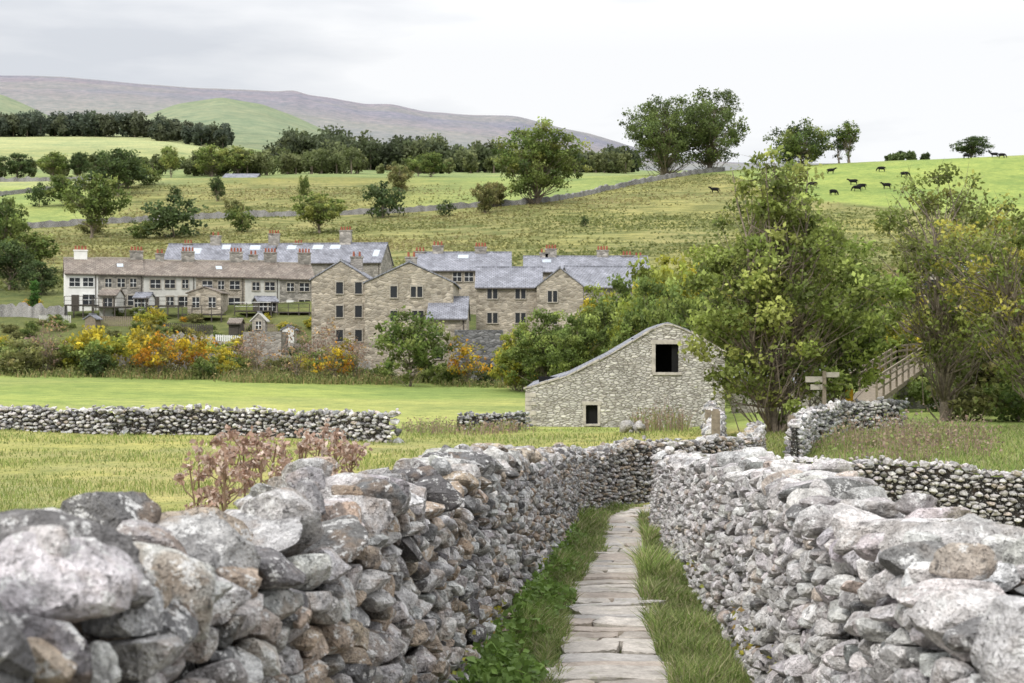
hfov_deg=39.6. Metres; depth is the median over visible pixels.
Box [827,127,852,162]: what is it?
poplar tree
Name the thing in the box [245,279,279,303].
walls
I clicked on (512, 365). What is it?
ash tree
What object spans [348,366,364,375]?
shrub
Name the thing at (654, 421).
dead weeds
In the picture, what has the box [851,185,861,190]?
cow
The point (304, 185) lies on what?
hawthorn bush
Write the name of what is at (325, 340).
bare sapling
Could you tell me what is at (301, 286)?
window glass
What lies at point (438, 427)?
dead weeds
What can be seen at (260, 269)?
roof
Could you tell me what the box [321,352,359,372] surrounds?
shrub
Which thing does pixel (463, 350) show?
cherry tree
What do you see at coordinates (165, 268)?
roof
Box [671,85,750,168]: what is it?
oak tree
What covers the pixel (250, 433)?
dried thistle plant
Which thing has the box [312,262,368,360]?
walls
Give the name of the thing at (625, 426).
stone pile
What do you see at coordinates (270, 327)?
garden fence
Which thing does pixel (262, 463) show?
dried thistle plant
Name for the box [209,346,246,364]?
shrub
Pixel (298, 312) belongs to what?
garden decking
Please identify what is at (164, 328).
shrub
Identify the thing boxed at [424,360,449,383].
shrub
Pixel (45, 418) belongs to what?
dry stone wall
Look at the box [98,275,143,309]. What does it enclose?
walls
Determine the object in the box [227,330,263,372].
bare sapling
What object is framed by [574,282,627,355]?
ash tree
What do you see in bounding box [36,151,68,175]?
field tree
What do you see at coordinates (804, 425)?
dry stone wall
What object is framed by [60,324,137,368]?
shrub
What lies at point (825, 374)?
wooden signpost
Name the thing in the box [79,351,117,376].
shrub
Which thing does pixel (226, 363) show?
shrub
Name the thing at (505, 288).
gutter
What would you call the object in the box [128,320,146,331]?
shrub
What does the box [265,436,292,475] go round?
dried thistle plant
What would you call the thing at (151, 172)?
hawthorn bush
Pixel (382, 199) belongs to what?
hawthorn bush
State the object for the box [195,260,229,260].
ridge
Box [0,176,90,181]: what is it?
dry stone wall
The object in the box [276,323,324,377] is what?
bare sapling
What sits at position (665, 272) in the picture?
ash tree
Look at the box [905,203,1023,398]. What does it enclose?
alder tree
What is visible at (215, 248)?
slate roof terrace
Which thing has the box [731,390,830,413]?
walls
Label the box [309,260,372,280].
roof
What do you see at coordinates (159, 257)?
chimney stack
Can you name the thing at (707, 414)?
wooden gatepost
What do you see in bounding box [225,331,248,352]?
shrub
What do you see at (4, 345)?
shrub
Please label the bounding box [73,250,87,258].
chimney stack
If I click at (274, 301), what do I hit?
conservatory
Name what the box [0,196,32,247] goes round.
field tree
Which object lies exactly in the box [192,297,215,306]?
window glass
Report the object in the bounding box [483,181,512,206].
field tree
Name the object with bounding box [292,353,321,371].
shrub
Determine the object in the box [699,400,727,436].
dry stone wall
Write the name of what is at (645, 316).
ash tree
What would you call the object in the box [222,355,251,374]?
shrub
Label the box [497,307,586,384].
ash tree
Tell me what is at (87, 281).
window glass
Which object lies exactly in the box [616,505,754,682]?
grass verge
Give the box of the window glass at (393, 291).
[390,286,423,342]
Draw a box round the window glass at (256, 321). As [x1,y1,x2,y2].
[256,321,260,328]
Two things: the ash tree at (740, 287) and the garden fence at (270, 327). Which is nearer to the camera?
the ash tree at (740, 287)
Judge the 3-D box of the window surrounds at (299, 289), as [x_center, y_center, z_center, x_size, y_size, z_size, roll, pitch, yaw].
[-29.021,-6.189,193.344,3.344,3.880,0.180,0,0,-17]
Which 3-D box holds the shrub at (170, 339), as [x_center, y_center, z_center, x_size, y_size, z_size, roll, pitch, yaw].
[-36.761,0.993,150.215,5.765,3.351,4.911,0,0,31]
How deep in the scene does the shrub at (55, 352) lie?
141.71 m
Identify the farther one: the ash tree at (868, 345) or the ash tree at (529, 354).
the ash tree at (529, 354)
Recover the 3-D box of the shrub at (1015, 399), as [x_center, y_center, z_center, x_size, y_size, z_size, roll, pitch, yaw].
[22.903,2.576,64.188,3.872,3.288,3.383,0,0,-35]
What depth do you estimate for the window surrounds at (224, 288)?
190.49 m
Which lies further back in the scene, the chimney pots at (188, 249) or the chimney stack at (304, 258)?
the chimney stack at (304, 258)
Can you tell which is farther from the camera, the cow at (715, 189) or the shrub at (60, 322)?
the cow at (715, 189)
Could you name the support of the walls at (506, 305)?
on the ground at (258, 119)
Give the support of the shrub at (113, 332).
on the ground at (258, 119)
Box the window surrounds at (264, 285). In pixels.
[252,281,275,290]
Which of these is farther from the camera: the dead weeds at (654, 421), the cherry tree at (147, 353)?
the cherry tree at (147, 353)
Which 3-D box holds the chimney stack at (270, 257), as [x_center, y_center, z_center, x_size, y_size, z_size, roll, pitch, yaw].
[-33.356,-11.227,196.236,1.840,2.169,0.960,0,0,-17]
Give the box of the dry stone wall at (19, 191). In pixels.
[0,184,123,195]
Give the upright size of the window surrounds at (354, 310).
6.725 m
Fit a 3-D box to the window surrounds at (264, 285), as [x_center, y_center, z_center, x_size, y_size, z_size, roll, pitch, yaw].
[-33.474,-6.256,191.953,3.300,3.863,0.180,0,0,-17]
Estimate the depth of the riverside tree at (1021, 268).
89.70 m
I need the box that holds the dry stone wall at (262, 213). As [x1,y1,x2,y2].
[27,167,724,227]
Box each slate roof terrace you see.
[164,230,280,259]
[276,227,393,276]
[414,241,511,313]
[523,245,649,279]
[563,265,638,311]
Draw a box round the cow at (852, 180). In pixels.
[846,179,857,184]
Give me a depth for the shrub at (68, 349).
140.13 m
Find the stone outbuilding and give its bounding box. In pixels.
[426,296,470,378]
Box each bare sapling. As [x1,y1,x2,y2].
[22,316,70,373]
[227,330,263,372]
[238,328,279,373]
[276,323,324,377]
[308,317,353,375]
[337,336,374,378]
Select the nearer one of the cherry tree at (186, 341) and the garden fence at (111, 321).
the cherry tree at (186, 341)
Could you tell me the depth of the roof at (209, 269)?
191.79 m
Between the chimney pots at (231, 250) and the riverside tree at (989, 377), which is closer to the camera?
the riverside tree at (989, 377)
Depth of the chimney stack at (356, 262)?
162.60 m
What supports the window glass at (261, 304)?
in the conservatory at (274, 301)
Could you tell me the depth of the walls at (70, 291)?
184.61 m
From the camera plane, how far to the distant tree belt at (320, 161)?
508.43 m
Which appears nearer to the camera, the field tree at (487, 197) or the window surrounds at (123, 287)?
the window surrounds at (123, 287)
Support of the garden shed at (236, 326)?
on the ground at (258, 119)
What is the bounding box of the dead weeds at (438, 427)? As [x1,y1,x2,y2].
[396,414,537,435]
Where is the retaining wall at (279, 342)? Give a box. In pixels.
[243,332,287,355]
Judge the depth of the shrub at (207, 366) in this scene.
139.62 m
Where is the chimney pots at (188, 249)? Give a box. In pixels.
[182,247,193,250]
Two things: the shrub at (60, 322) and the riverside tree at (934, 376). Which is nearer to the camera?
the riverside tree at (934, 376)
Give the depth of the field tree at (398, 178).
399.35 m
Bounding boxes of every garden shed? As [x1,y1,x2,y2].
[83,313,102,329]
[227,318,244,335]
[280,324,298,342]
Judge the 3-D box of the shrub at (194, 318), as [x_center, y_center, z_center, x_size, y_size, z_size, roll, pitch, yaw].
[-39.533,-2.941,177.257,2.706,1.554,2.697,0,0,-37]
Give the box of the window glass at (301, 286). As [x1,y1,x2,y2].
[287,283,309,301]
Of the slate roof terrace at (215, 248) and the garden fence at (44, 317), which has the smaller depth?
the garden fence at (44, 317)
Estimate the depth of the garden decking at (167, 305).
179.45 m
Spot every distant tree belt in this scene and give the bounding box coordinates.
[0,109,234,148]
[0,146,634,177]
[137,150,930,168]
[262,125,641,172]
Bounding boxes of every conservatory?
[132,292,155,314]
[251,296,278,313]
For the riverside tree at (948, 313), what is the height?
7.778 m
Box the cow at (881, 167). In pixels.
[876,166,885,171]
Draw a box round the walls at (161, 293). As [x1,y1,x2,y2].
[144,277,195,307]
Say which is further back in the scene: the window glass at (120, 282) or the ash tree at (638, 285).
the window glass at (120, 282)
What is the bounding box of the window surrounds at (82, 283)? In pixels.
[69,276,94,295]
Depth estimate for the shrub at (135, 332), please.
149.85 m
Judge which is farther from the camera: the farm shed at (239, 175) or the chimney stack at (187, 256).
the farm shed at (239, 175)
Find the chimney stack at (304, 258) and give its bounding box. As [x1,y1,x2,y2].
[297,252,311,264]
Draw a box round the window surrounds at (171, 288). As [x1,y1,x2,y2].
[150,278,188,306]
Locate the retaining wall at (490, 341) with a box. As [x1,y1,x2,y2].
[455,330,502,382]
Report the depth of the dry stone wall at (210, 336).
159.69 m
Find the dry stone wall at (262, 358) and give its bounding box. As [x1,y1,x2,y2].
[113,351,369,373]
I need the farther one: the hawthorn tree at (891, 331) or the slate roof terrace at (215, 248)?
the slate roof terrace at (215, 248)
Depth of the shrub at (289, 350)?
154.99 m
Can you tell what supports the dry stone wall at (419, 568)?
on the ground at (258, 119)
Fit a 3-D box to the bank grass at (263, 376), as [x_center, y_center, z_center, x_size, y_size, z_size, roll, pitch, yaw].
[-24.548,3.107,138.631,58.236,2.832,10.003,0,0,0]
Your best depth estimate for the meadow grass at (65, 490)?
46.88 m
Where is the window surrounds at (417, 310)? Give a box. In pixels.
[389,284,424,338]
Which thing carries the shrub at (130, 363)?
on the ground at (258, 119)
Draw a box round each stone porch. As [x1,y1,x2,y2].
[98,288,124,316]
[185,285,229,315]
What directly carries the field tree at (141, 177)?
on the ground at (258, 119)
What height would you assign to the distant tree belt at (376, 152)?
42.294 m
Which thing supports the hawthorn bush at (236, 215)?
on the ground at (258, 119)
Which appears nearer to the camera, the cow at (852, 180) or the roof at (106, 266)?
the roof at (106, 266)
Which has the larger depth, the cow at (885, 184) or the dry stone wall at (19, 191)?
the dry stone wall at (19, 191)
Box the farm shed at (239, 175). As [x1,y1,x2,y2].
[222,174,260,177]
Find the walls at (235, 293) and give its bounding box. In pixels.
[196,278,244,304]
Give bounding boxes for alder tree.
[854,158,1023,420]
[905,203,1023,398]
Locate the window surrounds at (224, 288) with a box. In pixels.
[202,280,240,304]
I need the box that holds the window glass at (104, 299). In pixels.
[103,298,111,305]
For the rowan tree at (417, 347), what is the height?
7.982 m
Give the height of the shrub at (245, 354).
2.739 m
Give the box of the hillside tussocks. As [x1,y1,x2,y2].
[0,173,1022,293]
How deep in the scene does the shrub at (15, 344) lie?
144.71 m
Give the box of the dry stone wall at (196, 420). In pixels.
[115,403,404,442]
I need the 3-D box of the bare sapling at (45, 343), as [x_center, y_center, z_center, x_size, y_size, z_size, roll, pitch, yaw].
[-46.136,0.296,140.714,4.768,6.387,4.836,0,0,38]
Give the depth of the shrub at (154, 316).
171.47 m
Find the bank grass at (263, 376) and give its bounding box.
[0,361,530,388]
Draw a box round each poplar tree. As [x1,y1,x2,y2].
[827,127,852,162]
[834,119,860,162]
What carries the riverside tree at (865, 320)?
on the ground at (258, 119)
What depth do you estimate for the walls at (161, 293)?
188.11 m
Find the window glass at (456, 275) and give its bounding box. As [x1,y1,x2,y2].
[453,272,472,280]
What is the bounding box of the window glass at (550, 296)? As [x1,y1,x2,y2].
[548,291,556,323]
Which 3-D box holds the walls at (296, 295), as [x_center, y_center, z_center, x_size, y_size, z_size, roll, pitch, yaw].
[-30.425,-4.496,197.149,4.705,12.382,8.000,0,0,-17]
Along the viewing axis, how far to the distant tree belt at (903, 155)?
472.33 m
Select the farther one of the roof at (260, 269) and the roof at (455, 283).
the roof at (260, 269)
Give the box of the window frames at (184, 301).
[155,280,186,304]
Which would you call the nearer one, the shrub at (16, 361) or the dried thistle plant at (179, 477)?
the dried thistle plant at (179, 477)
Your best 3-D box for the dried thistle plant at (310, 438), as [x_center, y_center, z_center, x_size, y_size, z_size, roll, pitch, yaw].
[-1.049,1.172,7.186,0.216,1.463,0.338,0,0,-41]
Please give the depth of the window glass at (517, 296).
167.98 m
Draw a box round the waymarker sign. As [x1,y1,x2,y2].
[845,388,852,400]
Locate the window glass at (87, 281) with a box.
[69,278,94,304]
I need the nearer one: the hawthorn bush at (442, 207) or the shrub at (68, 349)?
the shrub at (68, 349)
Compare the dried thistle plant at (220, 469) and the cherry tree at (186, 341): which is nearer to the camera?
the dried thistle plant at (220, 469)
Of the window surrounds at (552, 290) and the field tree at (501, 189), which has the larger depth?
the field tree at (501, 189)
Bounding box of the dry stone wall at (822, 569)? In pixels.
[648,446,1023,682]
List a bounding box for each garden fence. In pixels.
[39,315,70,322]
[100,316,139,325]
[163,323,212,334]
[216,335,240,340]
[244,323,298,332]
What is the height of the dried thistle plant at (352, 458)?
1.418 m
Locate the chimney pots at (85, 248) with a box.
[74,246,86,249]
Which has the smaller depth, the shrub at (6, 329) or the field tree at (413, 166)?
the shrub at (6, 329)
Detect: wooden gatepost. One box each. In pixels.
[705,410,710,423]
[711,409,719,435]
[787,415,794,439]
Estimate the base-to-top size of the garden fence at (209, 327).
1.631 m
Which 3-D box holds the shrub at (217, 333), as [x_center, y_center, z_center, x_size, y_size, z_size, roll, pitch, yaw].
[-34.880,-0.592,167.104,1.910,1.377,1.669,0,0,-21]
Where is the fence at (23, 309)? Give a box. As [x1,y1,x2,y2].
[0,302,67,318]
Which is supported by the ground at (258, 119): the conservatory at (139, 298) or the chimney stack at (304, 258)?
the conservatory at (139, 298)
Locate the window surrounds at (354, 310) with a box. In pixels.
[335,281,362,341]
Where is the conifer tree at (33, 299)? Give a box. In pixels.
[26,280,41,306]
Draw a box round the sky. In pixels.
[0,0,1023,162]
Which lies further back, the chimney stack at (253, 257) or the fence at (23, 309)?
the chimney stack at (253, 257)
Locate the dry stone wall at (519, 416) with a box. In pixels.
[457,410,532,430]
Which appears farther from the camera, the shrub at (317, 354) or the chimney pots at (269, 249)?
the chimney pots at (269, 249)
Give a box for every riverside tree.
[808,287,890,399]
[861,276,906,384]
[915,284,1010,386]
[920,327,1003,412]
[949,328,1023,413]
[973,238,1023,308]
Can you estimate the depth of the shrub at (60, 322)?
170.58 m
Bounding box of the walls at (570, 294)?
[537,269,582,339]
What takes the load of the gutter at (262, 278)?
attached to the roof at (260, 269)
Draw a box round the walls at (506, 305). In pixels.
[476,289,536,345]
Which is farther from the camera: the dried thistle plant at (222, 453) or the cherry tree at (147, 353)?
the cherry tree at (147, 353)
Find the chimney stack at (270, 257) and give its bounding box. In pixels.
[263,252,276,262]
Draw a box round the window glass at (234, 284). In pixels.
[202,281,239,304]
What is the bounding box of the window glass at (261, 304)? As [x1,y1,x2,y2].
[260,303,274,310]
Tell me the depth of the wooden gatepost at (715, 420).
39.90 m
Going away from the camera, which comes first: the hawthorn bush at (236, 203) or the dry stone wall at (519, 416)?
the dry stone wall at (519, 416)
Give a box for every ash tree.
[488,116,593,203]
[489,340,525,390]
[491,324,547,391]
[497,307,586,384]
[540,313,612,374]
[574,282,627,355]
[575,273,641,359]
[606,302,636,349]
[608,274,686,349]
[614,242,733,379]
[632,265,683,302]
[654,259,758,405]
[677,143,891,432]
[723,246,767,357]
[778,228,915,405]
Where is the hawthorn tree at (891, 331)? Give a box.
[833,292,934,391]
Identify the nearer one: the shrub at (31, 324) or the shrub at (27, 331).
the shrub at (27, 331)
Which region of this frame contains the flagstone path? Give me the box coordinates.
[530,504,681,682]
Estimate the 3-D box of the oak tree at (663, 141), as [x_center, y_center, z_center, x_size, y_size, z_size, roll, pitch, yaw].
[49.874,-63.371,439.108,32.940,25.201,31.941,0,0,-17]
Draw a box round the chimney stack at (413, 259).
[405,257,417,263]
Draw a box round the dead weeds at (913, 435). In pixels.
[809,403,1003,463]
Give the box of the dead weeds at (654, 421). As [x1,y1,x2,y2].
[629,394,695,431]
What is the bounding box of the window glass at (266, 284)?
[252,282,274,289]
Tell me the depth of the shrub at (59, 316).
174.01 m
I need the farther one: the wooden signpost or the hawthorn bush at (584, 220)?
the hawthorn bush at (584, 220)
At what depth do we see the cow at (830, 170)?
408.51 m
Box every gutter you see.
[65,274,97,274]
[98,274,144,275]
[143,276,190,276]
[195,277,244,278]
[245,278,280,278]
[475,288,536,288]
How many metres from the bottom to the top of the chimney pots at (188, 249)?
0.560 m
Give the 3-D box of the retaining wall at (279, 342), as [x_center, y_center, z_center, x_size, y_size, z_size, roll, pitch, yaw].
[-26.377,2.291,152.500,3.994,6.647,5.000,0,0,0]
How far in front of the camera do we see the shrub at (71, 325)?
172.54 m
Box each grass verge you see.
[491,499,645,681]
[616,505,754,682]
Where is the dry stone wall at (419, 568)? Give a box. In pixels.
[0,420,766,682]
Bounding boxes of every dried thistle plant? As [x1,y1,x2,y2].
[173,454,229,506]
[182,439,223,510]
[192,444,245,507]
[199,449,242,509]
[209,437,259,511]
[211,432,266,496]
[223,424,282,483]
[238,446,285,487]
[242,427,289,483]
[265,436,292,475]
[288,428,316,458]
[294,427,324,458]
[304,440,341,471]
[314,438,339,475]
[317,418,347,472]
[324,425,361,472]
[337,440,372,472]
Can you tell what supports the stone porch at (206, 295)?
on the ground at (258, 119)
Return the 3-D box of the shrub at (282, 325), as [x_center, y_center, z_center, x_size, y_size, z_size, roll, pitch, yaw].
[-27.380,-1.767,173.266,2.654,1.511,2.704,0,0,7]
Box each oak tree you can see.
[617,94,712,174]
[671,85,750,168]
[775,143,802,164]
[949,136,994,157]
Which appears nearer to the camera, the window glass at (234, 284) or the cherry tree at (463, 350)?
the cherry tree at (463, 350)
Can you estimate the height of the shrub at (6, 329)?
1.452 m
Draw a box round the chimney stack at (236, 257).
[229,252,242,262]
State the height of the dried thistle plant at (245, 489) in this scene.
1.434 m
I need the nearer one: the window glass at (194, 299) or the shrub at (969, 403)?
the shrub at (969, 403)
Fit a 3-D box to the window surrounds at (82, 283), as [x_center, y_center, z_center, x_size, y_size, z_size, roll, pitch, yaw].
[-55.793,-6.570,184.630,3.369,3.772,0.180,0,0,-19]
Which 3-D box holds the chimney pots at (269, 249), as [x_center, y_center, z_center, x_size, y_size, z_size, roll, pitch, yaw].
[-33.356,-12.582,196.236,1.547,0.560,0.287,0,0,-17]
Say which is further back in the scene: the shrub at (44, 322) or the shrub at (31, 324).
the shrub at (44, 322)
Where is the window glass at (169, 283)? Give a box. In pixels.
[150,280,187,304]
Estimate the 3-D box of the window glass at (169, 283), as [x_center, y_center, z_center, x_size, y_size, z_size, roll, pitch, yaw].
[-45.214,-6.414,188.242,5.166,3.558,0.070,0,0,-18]
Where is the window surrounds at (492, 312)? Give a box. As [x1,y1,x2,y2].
[486,289,525,323]
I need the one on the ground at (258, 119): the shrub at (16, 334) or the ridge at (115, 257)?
the shrub at (16, 334)
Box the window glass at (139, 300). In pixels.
[135,299,147,306]
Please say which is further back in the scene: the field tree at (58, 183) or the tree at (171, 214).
the field tree at (58, 183)
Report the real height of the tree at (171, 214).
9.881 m
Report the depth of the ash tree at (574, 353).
116.98 m
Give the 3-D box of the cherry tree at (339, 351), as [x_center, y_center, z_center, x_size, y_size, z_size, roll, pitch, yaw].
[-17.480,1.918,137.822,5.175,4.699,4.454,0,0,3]
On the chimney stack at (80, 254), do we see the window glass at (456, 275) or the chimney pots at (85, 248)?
the chimney pots at (85, 248)
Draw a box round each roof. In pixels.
[63,258,98,276]
[96,258,144,274]
[143,260,196,276]
[192,261,245,277]
[241,261,280,277]
[277,263,313,279]
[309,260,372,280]
[363,261,460,288]
[475,267,542,287]
[535,267,584,288]
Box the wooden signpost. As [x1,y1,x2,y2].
[805,371,838,404]
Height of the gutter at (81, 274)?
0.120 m
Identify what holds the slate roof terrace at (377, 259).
on the ground at (258, 119)
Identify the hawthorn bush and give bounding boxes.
[24,182,54,206]
[74,220,108,233]
[123,220,162,238]
[137,160,163,185]
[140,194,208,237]
[167,186,181,196]
[223,198,244,212]
[223,203,257,231]
[296,174,310,198]
[360,180,406,217]
[435,200,456,215]
[581,216,588,226]
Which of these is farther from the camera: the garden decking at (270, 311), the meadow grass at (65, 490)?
the garden decking at (270, 311)
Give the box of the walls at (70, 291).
[64,274,97,311]
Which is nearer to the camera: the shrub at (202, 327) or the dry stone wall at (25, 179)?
the shrub at (202, 327)
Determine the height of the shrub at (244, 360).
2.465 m
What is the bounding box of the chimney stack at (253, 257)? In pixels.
[248,254,257,261]
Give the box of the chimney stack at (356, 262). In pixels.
[350,256,363,271]
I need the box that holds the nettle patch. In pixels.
[447,522,590,682]
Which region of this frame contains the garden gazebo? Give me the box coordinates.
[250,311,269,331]
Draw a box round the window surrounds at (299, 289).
[286,282,310,301]
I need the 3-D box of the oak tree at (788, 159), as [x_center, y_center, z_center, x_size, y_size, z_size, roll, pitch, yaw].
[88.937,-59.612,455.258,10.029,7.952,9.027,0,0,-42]
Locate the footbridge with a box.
[844,343,935,408]
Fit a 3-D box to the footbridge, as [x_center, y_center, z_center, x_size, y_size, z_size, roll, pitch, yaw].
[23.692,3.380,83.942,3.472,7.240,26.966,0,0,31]
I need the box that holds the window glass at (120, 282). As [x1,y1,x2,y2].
[105,279,135,304]
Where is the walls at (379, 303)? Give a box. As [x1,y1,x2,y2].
[365,263,458,375]
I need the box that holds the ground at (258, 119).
[0,75,1023,680]
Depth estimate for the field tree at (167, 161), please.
468.58 m
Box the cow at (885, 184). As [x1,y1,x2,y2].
[880,182,891,188]
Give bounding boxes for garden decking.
[64,296,98,317]
[93,298,131,315]
[146,297,183,318]
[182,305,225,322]
[234,302,274,317]
[277,303,311,315]
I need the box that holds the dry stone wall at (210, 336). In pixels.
[162,332,311,349]
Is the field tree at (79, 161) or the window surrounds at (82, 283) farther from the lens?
the field tree at (79, 161)
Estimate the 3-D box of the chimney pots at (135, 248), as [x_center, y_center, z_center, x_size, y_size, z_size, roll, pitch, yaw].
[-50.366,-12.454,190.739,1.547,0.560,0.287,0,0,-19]
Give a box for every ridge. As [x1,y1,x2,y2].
[97,257,129,258]
[143,259,181,260]
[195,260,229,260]
[476,266,542,266]
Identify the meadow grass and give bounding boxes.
[0,426,700,511]
[731,423,1023,476]
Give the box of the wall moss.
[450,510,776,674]
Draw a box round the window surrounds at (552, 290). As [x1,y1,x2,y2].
[547,289,557,324]
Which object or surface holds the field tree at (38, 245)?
on the ground at (258, 119)
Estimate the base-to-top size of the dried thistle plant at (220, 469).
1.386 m
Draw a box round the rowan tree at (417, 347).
[368,305,454,385]
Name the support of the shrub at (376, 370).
on the ground at (258, 119)
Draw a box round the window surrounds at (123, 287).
[104,277,136,305]
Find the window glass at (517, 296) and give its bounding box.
[487,289,525,322]
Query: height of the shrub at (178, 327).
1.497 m
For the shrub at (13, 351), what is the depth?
140.67 m
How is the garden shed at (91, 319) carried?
on the ground at (258, 119)
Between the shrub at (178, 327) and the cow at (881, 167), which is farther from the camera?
the cow at (881, 167)
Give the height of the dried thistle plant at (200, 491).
1.436 m
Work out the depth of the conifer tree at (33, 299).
180.67 m
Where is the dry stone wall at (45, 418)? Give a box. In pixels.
[0,404,128,434]
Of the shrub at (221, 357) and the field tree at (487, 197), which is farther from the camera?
the field tree at (487, 197)
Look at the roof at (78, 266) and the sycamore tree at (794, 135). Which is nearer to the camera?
the roof at (78, 266)
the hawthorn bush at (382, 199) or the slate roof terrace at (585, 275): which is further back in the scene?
the hawthorn bush at (382, 199)
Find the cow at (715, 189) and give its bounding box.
[708,186,719,192]
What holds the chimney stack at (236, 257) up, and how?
on the walls at (235, 293)
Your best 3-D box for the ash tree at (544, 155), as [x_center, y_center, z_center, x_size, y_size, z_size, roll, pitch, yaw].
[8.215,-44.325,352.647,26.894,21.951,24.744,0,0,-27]
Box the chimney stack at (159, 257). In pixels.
[155,253,164,261]
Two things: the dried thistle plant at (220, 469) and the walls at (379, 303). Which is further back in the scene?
the walls at (379, 303)
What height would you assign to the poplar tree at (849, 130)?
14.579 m
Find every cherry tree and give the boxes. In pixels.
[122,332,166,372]
[129,319,195,375]
[151,327,201,371]
[184,331,218,364]
[310,337,355,378]
[447,335,493,383]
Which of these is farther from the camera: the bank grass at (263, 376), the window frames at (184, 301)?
the window frames at (184, 301)
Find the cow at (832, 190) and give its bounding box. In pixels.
[829,189,838,194]
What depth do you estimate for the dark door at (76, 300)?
184.34 m
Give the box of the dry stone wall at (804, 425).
[782,396,909,457]
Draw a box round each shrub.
[0,323,19,332]
[0,335,13,345]
[0,340,12,352]
[0,343,48,375]
[0,347,30,373]
[4,334,66,370]
[9,331,23,338]
[18,327,39,336]
[23,320,39,330]
[36,319,48,324]
[39,336,115,368]
[44,314,63,322]
[44,318,68,329]
[56,336,121,374]
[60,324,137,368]
[60,325,117,342]
[68,322,76,327]
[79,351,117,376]
[106,329,121,337]
[110,325,161,352]
[112,310,124,316]
[124,353,163,371]
[128,306,152,315]
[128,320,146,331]
[131,305,167,328]
[150,335,185,354]
[158,326,173,333]
[169,322,186,332]
[179,316,187,321]
[180,336,231,355]
[186,313,204,322]
[188,354,219,377]
[196,323,213,333]
[207,331,222,338]
[207,341,235,354]
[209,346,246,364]
[215,359,240,374]
[217,350,254,361]
[221,355,256,372]
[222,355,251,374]
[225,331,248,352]
[231,314,243,317]
[249,353,298,377]
[275,321,291,330]
[279,324,304,331]
[288,346,307,355]
[292,350,326,372]
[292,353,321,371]
[302,317,311,327]
[305,349,330,358]
[312,354,359,371]
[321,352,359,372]
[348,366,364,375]
[369,365,396,378]
[415,369,435,381]
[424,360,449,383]
[436,364,464,384]
[474,363,497,385]
[890,368,929,408]
[906,373,951,411]
[925,380,1023,420]
[972,363,1023,421]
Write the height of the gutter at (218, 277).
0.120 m
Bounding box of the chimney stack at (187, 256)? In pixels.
[181,251,194,261]
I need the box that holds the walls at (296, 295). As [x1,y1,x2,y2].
[280,280,311,302]
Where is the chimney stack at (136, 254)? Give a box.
[129,250,143,259]
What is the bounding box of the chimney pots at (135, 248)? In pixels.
[131,246,141,250]
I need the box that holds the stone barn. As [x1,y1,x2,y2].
[523,322,725,426]
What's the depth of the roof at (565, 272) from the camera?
166.38 m
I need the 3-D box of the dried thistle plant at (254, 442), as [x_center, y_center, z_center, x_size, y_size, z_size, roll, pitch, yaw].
[-1.253,1.162,6.939,0.206,1.494,0.415,0,0,-42]
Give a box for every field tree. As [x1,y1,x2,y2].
[0,152,38,177]
[0,194,14,241]
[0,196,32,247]
[0,230,63,260]
[0,239,41,289]
[17,260,61,294]
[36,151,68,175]
[38,174,87,205]
[60,171,131,237]
[66,151,92,176]
[84,147,145,195]
[107,165,149,188]
[158,145,185,177]
[190,143,236,176]
[208,175,225,200]
[219,145,254,173]
[289,191,347,233]
[386,165,414,190]
[403,154,424,175]
[413,151,450,176]
[470,181,499,212]
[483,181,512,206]
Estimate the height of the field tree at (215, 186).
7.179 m
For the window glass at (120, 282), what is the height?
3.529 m
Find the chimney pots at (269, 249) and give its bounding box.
[265,248,275,251]
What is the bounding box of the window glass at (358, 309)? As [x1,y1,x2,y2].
[336,282,361,340]
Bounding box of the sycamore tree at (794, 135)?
[763,117,835,165]
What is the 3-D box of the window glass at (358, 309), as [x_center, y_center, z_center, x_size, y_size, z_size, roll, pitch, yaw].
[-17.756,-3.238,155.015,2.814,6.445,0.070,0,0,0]
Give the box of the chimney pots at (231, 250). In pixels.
[230,248,241,251]
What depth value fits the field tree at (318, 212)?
298.61 m
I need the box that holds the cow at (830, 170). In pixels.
[826,167,836,173]
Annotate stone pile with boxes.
[619,420,645,432]
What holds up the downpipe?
attached to the walls at (70, 291)
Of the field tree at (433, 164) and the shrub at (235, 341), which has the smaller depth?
the shrub at (235, 341)
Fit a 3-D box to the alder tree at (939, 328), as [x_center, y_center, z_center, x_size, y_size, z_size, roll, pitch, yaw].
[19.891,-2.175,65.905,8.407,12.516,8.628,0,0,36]
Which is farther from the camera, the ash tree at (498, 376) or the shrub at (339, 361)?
the shrub at (339, 361)
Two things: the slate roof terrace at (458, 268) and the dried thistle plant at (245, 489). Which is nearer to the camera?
the dried thistle plant at (245, 489)
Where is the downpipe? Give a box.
[95,275,95,310]
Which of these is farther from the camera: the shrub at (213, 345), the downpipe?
the downpipe
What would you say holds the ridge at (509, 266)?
on the roof at (508, 277)
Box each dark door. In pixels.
[71,295,78,310]
[155,297,158,307]
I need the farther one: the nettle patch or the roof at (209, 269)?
the roof at (209, 269)

